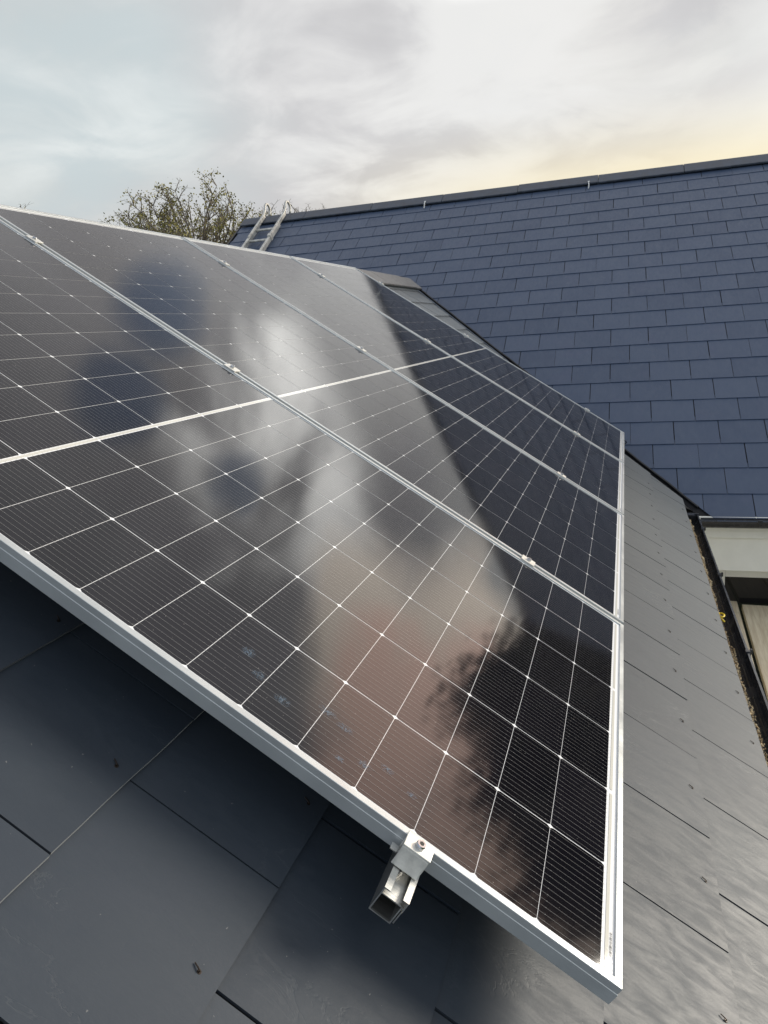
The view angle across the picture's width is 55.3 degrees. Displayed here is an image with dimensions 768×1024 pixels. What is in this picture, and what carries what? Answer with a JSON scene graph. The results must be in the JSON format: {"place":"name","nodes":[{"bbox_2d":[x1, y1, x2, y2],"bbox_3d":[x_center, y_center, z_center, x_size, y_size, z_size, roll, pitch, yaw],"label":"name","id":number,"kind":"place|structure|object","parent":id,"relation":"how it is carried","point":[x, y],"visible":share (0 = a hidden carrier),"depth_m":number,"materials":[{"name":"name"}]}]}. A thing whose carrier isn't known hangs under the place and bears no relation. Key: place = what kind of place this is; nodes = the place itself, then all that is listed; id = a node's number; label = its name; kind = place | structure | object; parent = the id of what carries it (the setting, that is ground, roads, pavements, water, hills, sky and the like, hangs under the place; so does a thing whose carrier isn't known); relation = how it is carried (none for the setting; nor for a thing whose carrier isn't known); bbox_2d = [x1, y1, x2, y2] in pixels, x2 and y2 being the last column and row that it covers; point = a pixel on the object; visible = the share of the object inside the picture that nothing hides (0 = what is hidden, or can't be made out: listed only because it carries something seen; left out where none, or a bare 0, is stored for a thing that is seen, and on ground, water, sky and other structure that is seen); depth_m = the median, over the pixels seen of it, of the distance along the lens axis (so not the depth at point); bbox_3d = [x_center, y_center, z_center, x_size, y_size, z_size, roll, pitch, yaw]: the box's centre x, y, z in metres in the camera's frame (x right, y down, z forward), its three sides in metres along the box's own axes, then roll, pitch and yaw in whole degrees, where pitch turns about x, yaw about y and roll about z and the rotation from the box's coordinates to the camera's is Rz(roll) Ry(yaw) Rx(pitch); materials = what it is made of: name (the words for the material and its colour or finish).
{"place":"outdoors","nodes":[
{"label":"outdoors","id":0,"kind":"place"},
{"bbox_2d":[0,0,767,241],"label":"sky","id":1,"kind":"structure","parent":0,"point":[329,103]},
{"label":"ground","id":2,"kind":"structure","parent":0,"visible":0},
{"bbox_2d":[98,167,274,244],"bbox_3d":[-5.199,-5.017,20.523,6.659,8.353,6.137,1,14,18],"label":"broadleaf tree","id":3,"kind":"object","parent":2,"relation":"on","point":[178,230],"visible":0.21,"depth_m":19.40,"materials":[{"name":"green plant"}]},
{"bbox_2d":[235,199,323,226],"bbox_3d":[-2.933,-6.252,25.058,4.370,8.292,4.479,1,14,18],"label":"bare tree","id":4,"kind":"object","parent":2,"relation":"on","point":[286,209],"visible":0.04,"depth_m":23.87,"materials":[{"name":"brown plant"}]},
{"bbox_2d":[0,154,767,1023],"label":"house","id":5,"kind":"structure","parent":2,"relation":"on","point":[168,854],"depth_m":1.24,"materials":[{"name":"grey stone"}]},
{"bbox_2d":[242,200,290,250],"bbox_3d":[-1.680,-2.961,8.694,0.330,0.181,2.923,1,47,18],"label":"roof ladder","id":6,"kind":"object","parent":5,"relation":"on","point":[267,240],"visible":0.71,"depth_m":9.24,"materials":[{"name":"metal"}]},
{"bbox_2d":[369,851,419,923],"bbox_3d":[0.653,-0.113,3.061,0.162,0.096,4.691,33,22,7],"label":"mounting rail","id":7,"kind":"object","parent":5,"relation":"attached to","point":[392,897],"visible":0.02,"depth_m":0.90,"materials":[{"name":"metal"}]},
{"bbox_2d":[0,219,623,1003],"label":"solar panel","id":8,"kind":"object","parent":7,"relation":"attached to","point":[372,647],"visible":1,"depth_m":1.27,"materials":[{"name":"black glass"}]},
{"bbox_2d":[0,204,623,623],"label":"solar panel","id":9,"kind":"object","parent":7,"relation":"attached to","point":[558,528],"visible":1,"depth_m":2.45,"materials":[{"name":"black glass"}]},
{"bbox_2d":[390,830,434,879],"bbox_3d":[0.032,0.428,0.918,0.048,0.051,0.028,33,22,7],"label":"end clamp","id":10,"kind":"object","parent":7,"relation":"on","point":[412,858],"visible":1,"depth_m":0.91,"materials":[{"name":"metal"}]},
{"bbox_2d":[521,555,534,566],"bbox_3d":[0.385,0.137,1.974,0.040,0.031,0.033,33,22,7],"label":"clamp","id":11,"kind":"object","parent":7,"relation":"attached to","point":[528,560],"visible":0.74,"depth_m":1.96,"materials":[{"name":"metal"}]},
{"bbox_2d":[689,519,767,765],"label":"gutter debris","id":12,"kind":"object","parent":5,"relation":"on","point":[745,692],"visible":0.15,"depth_m":2.68,"materials":[{"name":"brown plant"}]},
{"bbox_2d":[730,601,754,666],"bbox_3d":[1.596,1.140,3.143,0.222,0.039,4.200,1,15,20],"label":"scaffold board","id":13,"kind":"object","parent":5,"relation":"on","point":[736,610],"visible":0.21,"depth_m":4.69,"materials":[{"name":"beige wood"}]},
{"bbox_2d":[719,570,767,701],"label":"window","id":14,"kind":"structure","parent":5,"relation":"in","point":[743,587],"depth_m":4.97,"materials":[{"name":"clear glass"}]},
{"bbox_2d":[742,604,767,699],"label":"scaffold board","id":15,"kind":"object","parent":5,"relation":"on","point":[756,618],"visible":1,"depth_m":4.49,"materials":[{"name":"beige wood"}]},
{"bbox_3d":[-0.183,-0.665,3.188,0.162,0.096,4.691,33,22,7],"label":"rail","id":16,"kind":"object","parent":5,"relation":"on","visible":0},
{"bbox_2d":[224,364,239,372],"bbox_3d":[-0.438,-0.406,2.098,0.040,0.031,0.033,33,22,7],"label":"clamp","id":17,"kind":"object","parent":16,"relation":"attached to","point":[233,368],"visible":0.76,"depth_m":2.09,"materials":[{"name":"silver metal"}]},
{"bbox_2d":[182,237,623,514],"bbox_3d":[0.204,-0.739,3.670,2.278,0.032,1.134,33,22,7],"label":"solar panel","id":18,"kind":"object","parent":16,"relation":"attached to","point":[528,429],"visible":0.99,"depth_m":3.56,"materials":[{"name":"black glass"}]},
{"bbox_2d":[290,256,623,462],"bbox_3d":[0.552,-1.022,4.728,2.278,0.032,1.134,33,22,7],"label":"solar panel","id":19,"kind":"object","parent":16,"relation":"attached to","point":[573,416],"visible":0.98,"depth_m":4.65,"materials":[{"name":"black glass"}]},
{"bbox_3d":[-0.793,-1.068,3.280,0.162,0.096,4.691,33,22,7],"label":"rail","id":20,"kind":"object","parent":5,"relation":"on","visible":0},
{"bbox_2d":[25,235,42,244],"bbox_3d":[-1.047,-0.808,2.191,0.040,0.031,0.033,33,22,7],"label":"clamp","id":21,"kind":"object","parent":20,"relation":"attached to","point":[35,239],"visible":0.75,"depth_m":2.18,"materials":[{"name":"silver metal"}]}
]}

